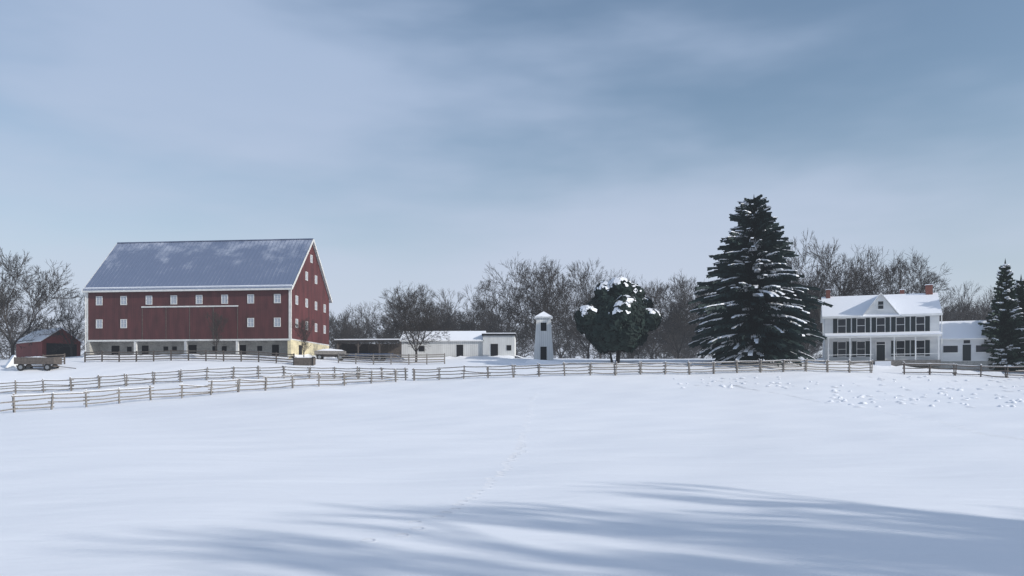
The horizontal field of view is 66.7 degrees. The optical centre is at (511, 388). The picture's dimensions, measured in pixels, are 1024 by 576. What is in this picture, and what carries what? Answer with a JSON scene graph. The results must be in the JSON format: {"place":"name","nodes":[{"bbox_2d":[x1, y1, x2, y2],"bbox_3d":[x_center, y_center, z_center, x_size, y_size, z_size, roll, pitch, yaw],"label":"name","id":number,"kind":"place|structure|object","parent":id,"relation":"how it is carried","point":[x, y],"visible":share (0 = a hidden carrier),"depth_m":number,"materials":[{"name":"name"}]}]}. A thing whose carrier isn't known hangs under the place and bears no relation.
{"place":"outdoors","nodes":[
{"label":"outdoors","id":0,"kind":"place"},
{"bbox_2d":[0,356,1023,575],"bbox_3d":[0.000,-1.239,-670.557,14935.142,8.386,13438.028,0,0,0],"label":"snow field","id":1,"kind":"structure","parent":0,"point":[627,473],"depth_m":15.96,"materials":[{"name":"white snow"}]},
{"bbox_2d":[0,282,19,335],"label":"bare tree","id":2,"kind":"object","parent":1,"relation":"on","point":[8,306],"visible":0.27,"depth_m":138.44,"materials":[{"name":"grey plant"}]},
{"bbox_2d":[4,355,17,367],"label":"snow pile","id":3,"kind":"object","parent":1,"relation":"on","point":[10,363],"visible":0.56,"depth_m":99.62,"materials":[{"name":"white snow"}]},
{"bbox_2d":[0,324,41,359],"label":"bare tree","id":4,"kind":"object","parent":1,"relation":"on","point":[4,351],"visible":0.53,"depth_m":179.37,"materials":[{"name":"grey plant"}]},
{"bbox_2d":[0,304,52,357],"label":"bare tree","id":5,"kind":"object","parent":1,"relation":"on","point":[29,316],"visible":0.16,"depth_m":213.74,"materials":[{"name":"grey plant"}]},
{"bbox_2d":[0,247,79,355],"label":"bare tree","id":6,"kind":"object","parent":1,"relation":"on","point":[44,293],"visible":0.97,"depth_m":120.35,"materials":[{"name":"brown plant"}]},
{"bbox_2d":[0,310,84,349],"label":"bare tree","id":7,"kind":"object","parent":1,"relation":"on","point":[17,324],"visible":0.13,"depth_m":183.48,"materials":[{"name":"grey plant"}]},
{"bbox_2d":[14,356,75,370],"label":"hay wagon","id":8,"kind":"object","parent":1,"relation":"on","point":[45,363],"visible":0.97,"depth_m":97.09,"materials":[{"name":"brown wood"}]},
{"bbox_2d":[16,327,82,356],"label":"red shed","id":9,"kind":"structure","parent":1,"relation":"on","point":[42,345],"depth_m":121.36,"materials":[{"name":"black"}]},
{"bbox_2d":[21,287,84,356],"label":"bare tree","id":10,"kind":"object","parent":1,"relation":"on","point":[77,320],"visible":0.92,"depth_m":115.77,"materials":[{"name":"grey plant"}]},
{"bbox_2d":[42,353,64,363],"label":"barnyard fence","id":11,"kind":"object","parent":1,"relation":"on","point":[57,357],"visible":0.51,"depth_m":101.87,"materials":[{"name":"brown wood"}]},
{"bbox_2d":[32,317,86,355],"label":"bare tree","id":12,"kind":"object","parent":1,"relation":"on","point":[73,330],"visible":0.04,"depth_m":231.69,"materials":[{"name":"grey plant"}]},
{"bbox_2d":[83,354,288,358],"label":"snow drift","id":13,"kind":"object","parent":1,"relation":"on","point":[186,354],"visible":0.49,"depth_m":107.40,"materials":[{"name":"white snow"}]},
{"bbox_2d":[84,350,294,362],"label":"fence","id":14,"kind":"object","parent":1,"relation":"on","point":[171,355],"visible":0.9,"depth_m":102.05,"materials":[{"name":"brown wood"}]},
{"bbox_2d":[0,368,397,411],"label":"rail fence","id":15,"kind":"object","parent":1,"relation":"on","point":[86,392],"visible":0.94,"depth_m":75.37,"materials":[{"name":"grey wood"}]},
{"bbox_2d":[0,365,407,393],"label":"rail fence","id":16,"kind":"object","parent":1,"relation":"on","point":[153,379],"visible":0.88,"depth_m":88.00,"materials":[{"name":"grey wood"}]},
{"bbox_2d":[82,238,332,358],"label":"barn","id":17,"kind":"structure","parent":1,"relation":"on","point":[262,295],"depth_m":109.28,"materials":[{"name":"red wood"}]},
{"bbox_2d":[206,312,227,357],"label":"bare tree","id":18,"kind":"object","parent":1,"relation":"on","point":[215,328],"visible":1,"depth_m":104.55,"materials":[{"name":"brown plant"}]},
{"bbox_2d":[293,317,314,356],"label":"bare tree","id":19,"kind":"object","parent":1,"relation":"on","point":[304,330],"visible":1,"depth_m":102.65,"materials":[{"name":"brown plant"}]},
{"bbox_2d":[293,357,315,365],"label":"feeder","id":20,"kind":"object","parent":1,"relation":"on","point":[307,361],"visible":0.89,"depth_m":100.00,"materials":[{"name":"grey wood"}]},
{"bbox_2d":[291,354,334,357],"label":"snow","id":21,"kind":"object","parent":1,"relation":"on","point":[307,355],"visible":0.44,"depth_m":111.82,"materials":[{"name":"white snow"}]},
{"bbox_2d":[314,348,345,359],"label":"farm wagon","id":22,"kind":"object","parent":1,"relation":"on","point":[322,353],"visible":0.78,"depth_m":108.16,"materials":[{"name":"white wood"}]},
{"bbox_2d":[329,316,351,348],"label":"bare tree","id":23,"kind":"object","parent":1,"relation":"on","point":[333,332],"visible":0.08,"depth_m":169.74,"materials":[{"name":"grey plant"}]},
{"bbox_2d":[329,320,355,346],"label":"bare tree","id":24,"kind":"object","parent":1,"relation":"on","point":[344,336],"visible":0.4,"depth_m":151.26,"materials":[{"name":"grey plant"}]},
{"bbox_2d":[329,307,367,347],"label":"bare tree","id":25,"kind":"object","parent":1,"relation":"on","point":[333,342],"visible":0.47,"depth_m":150.75,"materials":[{"name":"grey plant"}]},
{"bbox_2d":[336,323,360,343],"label":"bare tree","id":26,"kind":"object","parent":1,"relation":"on","point":[348,335],"visible":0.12,"depth_m":158.93,"materials":[{"name":"grey plant"}]},
{"bbox_2d":[331,314,375,345],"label":"bare tree","id":27,"kind":"object","parent":1,"relation":"on","point":[354,328],"visible":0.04,"depth_m":192.42,"materials":[{"name":"grey plant"}]},
{"bbox_2d":[329,301,386,343],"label":"bare tree","id":28,"kind":"object","parent":1,"relation":"on","point":[356,324],"visible":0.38,"depth_m":174.72,"materials":[{"name":"grey plant"}]},
{"bbox_2d":[330,322,386,348],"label":"bare tree","id":29,"kind":"object","parent":1,"relation":"on","point":[369,334],"visible":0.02,"depth_m":207.07,"materials":[{"name":"grey plant"}]},
{"bbox_2d":[334,339,401,358],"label":"pole shed","id":30,"kind":"structure","parent":1,"relation":"on","point":[354,348],"depth_m":131.90,"materials":[{"name":"brown wood"}]},
{"bbox_2d":[336,309,408,348],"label":"bare tree","id":31,"kind":"object","parent":1,"relation":"on","point":[376,330],"visible":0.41,"depth_m":164.29,"materials":[{"name":"grey plant"}]},
{"bbox_2d":[348,353,406,360],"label":"snow drift","id":32,"kind":"object","parent":1,"relation":"on","point":[376,356],"visible":0.45,"depth_m":112.00,"materials":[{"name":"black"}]},
{"bbox_2d":[338,352,444,364],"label":"fence","id":33,"kind":"object","parent":1,"relation":"on","point":[390,359],"visible":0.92,"depth_m":103.46,"materials":[{"name":"grey wood"}]},
{"bbox_2d":[364,308,439,343],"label":"bare tree","id":34,"kind":"object","parent":1,"relation":"on","point":[382,324],"visible":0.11,"depth_m":224.80,"materials":[{"name":"grey plant"}]},
{"bbox_2d":[377,298,446,343],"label":"bare tree","id":35,"kind":"object","parent":1,"relation":"on","point":[384,318],"visible":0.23,"depth_m":156.69,"materials":[{"name":"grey plant"}]},
{"bbox_2d":[379,325,444,343],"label":"bare tree","id":36,"kind":"object","parent":1,"relation":"on","point":[394,334],"visible":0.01,"depth_m":220.56,"materials":[{"name":"grey plant"}]},
{"bbox_2d":[372,281,469,361],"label":"bare tree","id":37,"kind":"object","parent":1,"relation":"on","point":[398,306],"visible":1,"depth_m":109.40,"materials":[{"name":"brown plant"}]},
{"bbox_2d":[391,296,461,330],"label":"bare tree","id":38,"kind":"object","parent":1,"relation":"on","point":[441,316],"visible":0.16,"depth_m":177.99,"materials":[{"name":"grey plant"}]},
{"bbox_2d":[360,392,538,542],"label":"footprints","id":39,"kind":"object","parent":1,"relation":"on","point":[507,465],"visible":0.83,"depth_m":16.14,"materials":[{"name":"white"}]},
{"bbox_2d":[427,303,485,330],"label":"bare tree","id":40,"kind":"object","parent":1,"relation":"on","point":[466,317],"visible":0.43,"depth_m":159.94,"materials":[{"name":"grey plant"}]},
{"bbox_2d":[400,331,516,357],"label":"white shed","id":41,"kind":"structure","parent":1,"relation":"on","point":[471,343],"depth_m":117.99,"materials":[{"name":"white"}]},
{"bbox_2d":[404,355,513,358],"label":"snow drift","id":42,"kind":"object","parent":1,"relation":"on","point":[464,357],"visible":0.71,"depth_m":117.05,"materials":[{"name":"white snow"}]},
{"bbox_2d":[432,281,504,332],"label":"bare tree","id":43,"kind":"object","parent":1,"relation":"on","point":[478,308],"visible":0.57,"depth_m":169.81,"materials":[{"name":"grey plant"}]},
{"bbox_2d":[464,302,530,351],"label":"bare tree","id":44,"kind":"object","parent":1,"relation":"on","point":[505,327],"visible":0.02,"depth_m":204.42,"materials":[{"name":"grey plant"}]},
{"bbox_2d":[474,303,522,338],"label":"bare tree","id":45,"kind":"object","parent":1,"relation":"on","point":[492,321],"visible":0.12,"depth_m":192.94,"materials":[{"name":"grey plant"}]},
{"bbox_2d":[470,276,561,357],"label":"bare tree","id":46,"kind":"object","parent":1,"relation":"on","point":[496,319],"visible":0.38,"depth_m":187.16,"materials":[{"name":"grey plant"}]},
{"bbox_2d":[509,317,533,357],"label":"bare tree","id":47,"kind":"object","parent":1,"relation":"on","point":[522,349],"visible":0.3,"depth_m":202.26,"materials":[{"name":"grey plant"}]},
{"bbox_2d":[516,324,533,356],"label":"bare tree","id":48,"kind":"object","parent":1,"relation":"on","point":[531,349],"visible":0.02,"depth_m":256.18,"materials":[{"name":"grey plant"}]},
{"bbox_2d":[484,359,568,364],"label":"snow bank","id":49,"kind":"structure","parent":1,"relation":"on","point":[538,361],"depth_m":101.91,"materials":[{"name":"white snow"}]},
{"bbox_2d":[472,254,590,345],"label":"bare tree","id":50,"kind":"object","parent":1,"relation":"on","point":[545,295],"visible":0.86,"depth_m":149.21,"materials":[{"name":"brown plant"}]},
{"bbox_2d":[496,277,584,358],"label":"bare tree","id":51,"kind":"object","parent":1,"relation":"on","point":[559,343],"visible":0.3,"depth_m":182.35,"materials":[{"name":"grey plant"}]},
{"bbox_2d":[534,311,553,359],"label":"bell tower","id":52,"kind":"structure","parent":1,"relation":"on","point":[543,347],"depth_m":110.77,"materials":[{"name":"white paint"}]},
{"bbox_2d":[529,320,567,357],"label":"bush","id":53,"kind":"object","parent":1,"relation":"on","point":[553,337],"visible":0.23,"depth_m":207.22,"materials":[{"name":"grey plant"}]},
{"bbox_2d":[518,325,592,358],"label":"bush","id":54,"kind":"object","parent":1,"relation":"on","point":[567,356],"visible":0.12,"depth_m":286.74,"materials":[{"name":"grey plant"}]},
{"bbox_2d":[516,257,612,358],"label":"bare tree","id":55,"kind":"object","parent":1,"relation":"on","point":[585,275],"visible":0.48,"depth_m":159.42,"materials":[{"name":"grey plant"}]},
{"bbox_2d":[552,309,590,358],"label":"bare tree","id":56,"kind":"object","parent":1,"relation":"on","point":[573,352],"visible":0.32,"depth_m":212.27,"materials":[{"name":"grey plant"}]},
{"bbox_2d":[568,334,608,358],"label":"bare tree","id":57,"kind":"object","parent":1,"relation":"on","point":[583,356],"visible":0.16,"depth_m":255.54,"materials":[{"name":"grey plant"}]},
{"bbox_2d":[573,315,613,358],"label":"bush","id":58,"kind":"object","parent":1,"relation":"on","point":[592,348],"visible":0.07,"depth_m":151.85,"materials":[{"name":"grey plant"}]},
{"bbox_2d":[590,347,615,358],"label":"bare tree","id":59,"kind":"object","parent":1,"relation":"on","point":[603,355],"visible":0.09,"depth_m":291.16,"materials":[{"name":"grey plant"}]},
{"bbox_2d":[574,276,661,362],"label":"round evergreen tree","id":60,"kind":"object","parent":1,"relation":"on","point":[618,315],"visible":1,"depth_m":96.97,"materials":[{"name":"green plant"}]},
{"bbox_2d":[615,352,639,358],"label":"bare tree","id":61,"kind":"object","parent":1,"relation":"on","point":[621,357],"visible":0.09,"depth_m":187.68,"materials":[{"name":"grey plant"}]},
{"bbox_2d":[412,358,872,380],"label":"rail fence","id":62,"kind":"object","parent":1,"relation":"on","point":[760,367],"visible":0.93,"depth_m":87.57,"materials":[{"name":"grey wood"}]},
{"bbox_2d":[630,332,657,358],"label":"bare tree","id":63,"kind":"object","parent":1,"relation":"on","point":[643,344],"visible":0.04,"depth_m":154.44,"materials":[{"name":"grey plant"}]},
{"bbox_2d":[596,268,697,358],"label":"bare tree","id":64,"kind":"object","parent":1,"relation":"on","point":[648,290],"visible":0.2,"depth_m":170.92,"materials":[{"name":"brown plant"}]},
{"bbox_2d":[622,310,682,358],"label":"bare tree","id":65,"kind":"object","parent":1,"relation":"on","point":[643,346],"visible":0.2,"depth_m":154.48,"materials":[{"name":"grey plant"}]},
{"bbox_2d":[635,331,670,358],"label":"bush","id":66,"kind":"object","parent":1,"relation":"on","point":[656,355],"visible":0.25,"depth_m":200.18,"materials":[{"name":"brown plant"}]},
{"bbox_2d":[621,334,688,358],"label":"bare tree","id":67,"kind":"object","parent":1,"relation":"on","point":[663,355],"visible":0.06,"depth_m":287.46,"materials":[{"name":"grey plant"}]},
{"bbox_2d":[645,333,680,358],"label":"bare tree","id":68,"kind":"object","parent":1,"relation":"on","point":[663,349],"visible":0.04,"depth_m":229.96,"materials":[{"name":"brown plant"}]},
{"bbox_2d":[632,281,696,358],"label":"bare tree","id":69,"kind":"object","parent":1,"relation":"on","point":[652,354],"visible":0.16,"depth_m":189.11,"materials":[{"name":"brown plant"}]},
{"bbox_2d":[656,331,690,358],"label":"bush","id":70,"kind":"object","parent":1,"relation":"on","point":[681,350],"visible":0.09,"depth_m":234.89,"materials":[{"name":"brown plant"}]},
{"bbox_2d":[653,317,699,358],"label":"bare tree","id":71,"kind":"object","parent":1,"relation":"on","point":[673,352],"visible":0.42,"depth_m":185.10,"materials":[{"name":"brown plant"}]},
{"bbox_2d":[643,270,711,358],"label":"bare tree","id":72,"kind":"object","parent":1,"relation":"on","point":[678,316],"visible":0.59,"depth_m":163.53,"materials":[{"name":"brown plant"}]},
{"bbox_2d":[653,321,711,358],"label":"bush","id":73,"kind":"object","parent":1,"relation":"on","point":[698,350],"visible":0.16,"depth_m":224.22,"materials":[{"name":"brown plant"}]},
{"bbox_2d":[671,281,712,358],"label":"bare tree","id":74,"kind":"object","parent":1,"relation":"on","point":[693,318],"visible":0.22,"depth_m":150.99,"materials":[{"name":"brown plant"}]},
{"bbox_2d":[688,194,833,366],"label":"norway spruce tree","id":75,"kind":"object","parent":1,"relation":"on","point":[756,304],"visible":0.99,"depth_m":95.59,"materials":[{"name":"green plant"}]},
{"bbox_2d":[801,329,821,358],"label":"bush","id":76,"kind":"object","parent":1,"relation":"on","point":[812,350],"visible":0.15,"depth_m":209.45,"materials":[{"name":"brown plant"}]},
{"bbox_2d":[802,333,821,358],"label":"bare tree","id":77,"kind":"object","parent":1,"relation":"on","point":[815,352],"visible":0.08,"depth_m":269.55,"materials":[{"name":"brown plant"}]},
{"bbox_2d":[791,268,836,358],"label":"bare tree","id":78,"kind":"object","parent":1,"relation":"on","point":[819,285],"visible":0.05,"depth_m":138.95,"materials":[{"name":"brown plant"}]},
{"bbox_2d":[782,231,880,348],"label":"bare tree","id":79,"kind":"object","parent":1,"relation":"on","point":[848,275],"visible":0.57,"depth_m":124.35,"materials":[{"name":"brown plant"}]},
{"bbox_2d":[673,375,1023,407],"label":"footprints","id":80,"kind":"object","parent":1,"relation":"on","point":[860,396],"visible":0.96,"depth_m":65.12,"materials":[{"name":"white"}]},
{"bbox_2d":[805,246,906,357],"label":"bare tree","id":81,"kind":"object","parent":1,"relation":"on","point":[872,282],"visible":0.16,"depth_m":131.70,"materials":[{"name":"brown plant"}]},
{"bbox_2d":[821,263,903,334],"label":"bare tree","id":82,"kind":"object","parent":1,"relation":"on","point":[868,284],"visible":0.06,"depth_m":148.43,"materials":[{"name":"brown plant"}]},
{"bbox_2d":[734,386,1023,439],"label":"footprints","id":83,"kind":"object","parent":1,"relation":"on","point":[943,423],"visible":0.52,"depth_m":38.30,"materials":[{"name":"white"}]},
{"bbox_2d":[850,247,950,320],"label":"bare tree","id":84,"kind":"object","parent":1,"relation":"on","point":[925,280],"visible":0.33,"depth_m":125.85,"materials":[{"name":"brown plant"}]},
{"bbox_2d":[820,284,994,365],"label":"farmhouse","id":85,"kind":"object","parent":1,"relation":"on","point":[880,329],"visible":0.98,"depth_m":99.49,"materials":[{"name":"white"}]},
{"bbox_2d":[825,362,1002,375],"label":"driveway","id":86,"kind":"structure","parent":1,"relation":"on","point":[957,371],"depth_m":95.49,"materials":[{"name":"white snow"}]},
{"bbox_2d":[918,281,981,320],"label":"bare tree","id":87,"kind":"object","parent":1,"relation":"on","point":[964,295],"visible":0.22,"depth_m":133.56,"materials":[{"name":"brown plant"}]},
{"bbox_2d":[909,361,994,370],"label":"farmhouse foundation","id":88,"kind":"object","parent":1,"relation":"on","point":[975,363],"visible":0.14,"depth_m":97.22,"materials":[{"name":"grey stone"}]},
{"bbox_2d":[942,291,973,320],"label":"bare tree","id":89,"kind":"object","parent":1,"relation":"on","point":[950,306],"visible":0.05,"depth_m":243.88,"materials":[{"name":"brown plant"}]},
{"bbox_2d":[939,303,983,320],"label":"bare tree","id":90,"kind":"object","parent":1,"relation":"on","point":[957,313],"visible":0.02,"depth_m":228.10,"materials":[{"name":"brown plant"}]},
{"bbox_2d":[902,361,1023,377],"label":"fence","id":91,"kind":"object","parent":1,"relation":"on","point":[954,369],"depth_m":91.44,"materials":[{"name":"brown wood"}]},
{"bbox_2d":[948,287,995,320],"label":"bare tree","id":92,"kind":"object","parent":1,"relation":"on","point":[976,305],"visible":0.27,"depth_m":131.27,"materials":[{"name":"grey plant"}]},
{"bbox_2d":[956,299,991,320],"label":"bare tree","id":93,"kind":"object","parent":1,"relation":"on","point":[974,316],"visible":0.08,"depth_m":171.97,"materials":[{"name":"brown plant"}]},
{"bbox_2d":[963,299,989,320],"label":"bare tree","id":94,"kind":"object","parent":1,"relation":"on","point":[979,309],"visible":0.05,"depth_m":151.41,"materials":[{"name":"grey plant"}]},
{"bbox_2d":[977,259,1023,371],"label":"cedar tree","id":95,"kind":"object","parent":1,"relation":"on","point":[1005,328],"visible":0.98,"depth_m":95.19,"materials":[{"name":"green plant"}]},
{"bbox_2d":[1014,276,1023,369],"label":"cedar tree","id":96,"kind":"object","parent":1,"relation":"on","point":[1019,289],"visible":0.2,"depth_m":97.57,"materials":[{"name":"green plant"}]},
{"bbox_2d":[1019,337,1023,357],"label":"cedar tree","id":97,"kind":"object","parent":1,"relation":"on","point":[1022,354],"visible":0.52,"depth_m":94.38,"materials":[{"name":"green plant"}]},
{"bbox_2d":[0,0,1023,359],"label":"sky","id":98,"kind":"structure","parent":0,"point":[434,143],"materials":[{"name":"blue"}]}
]}

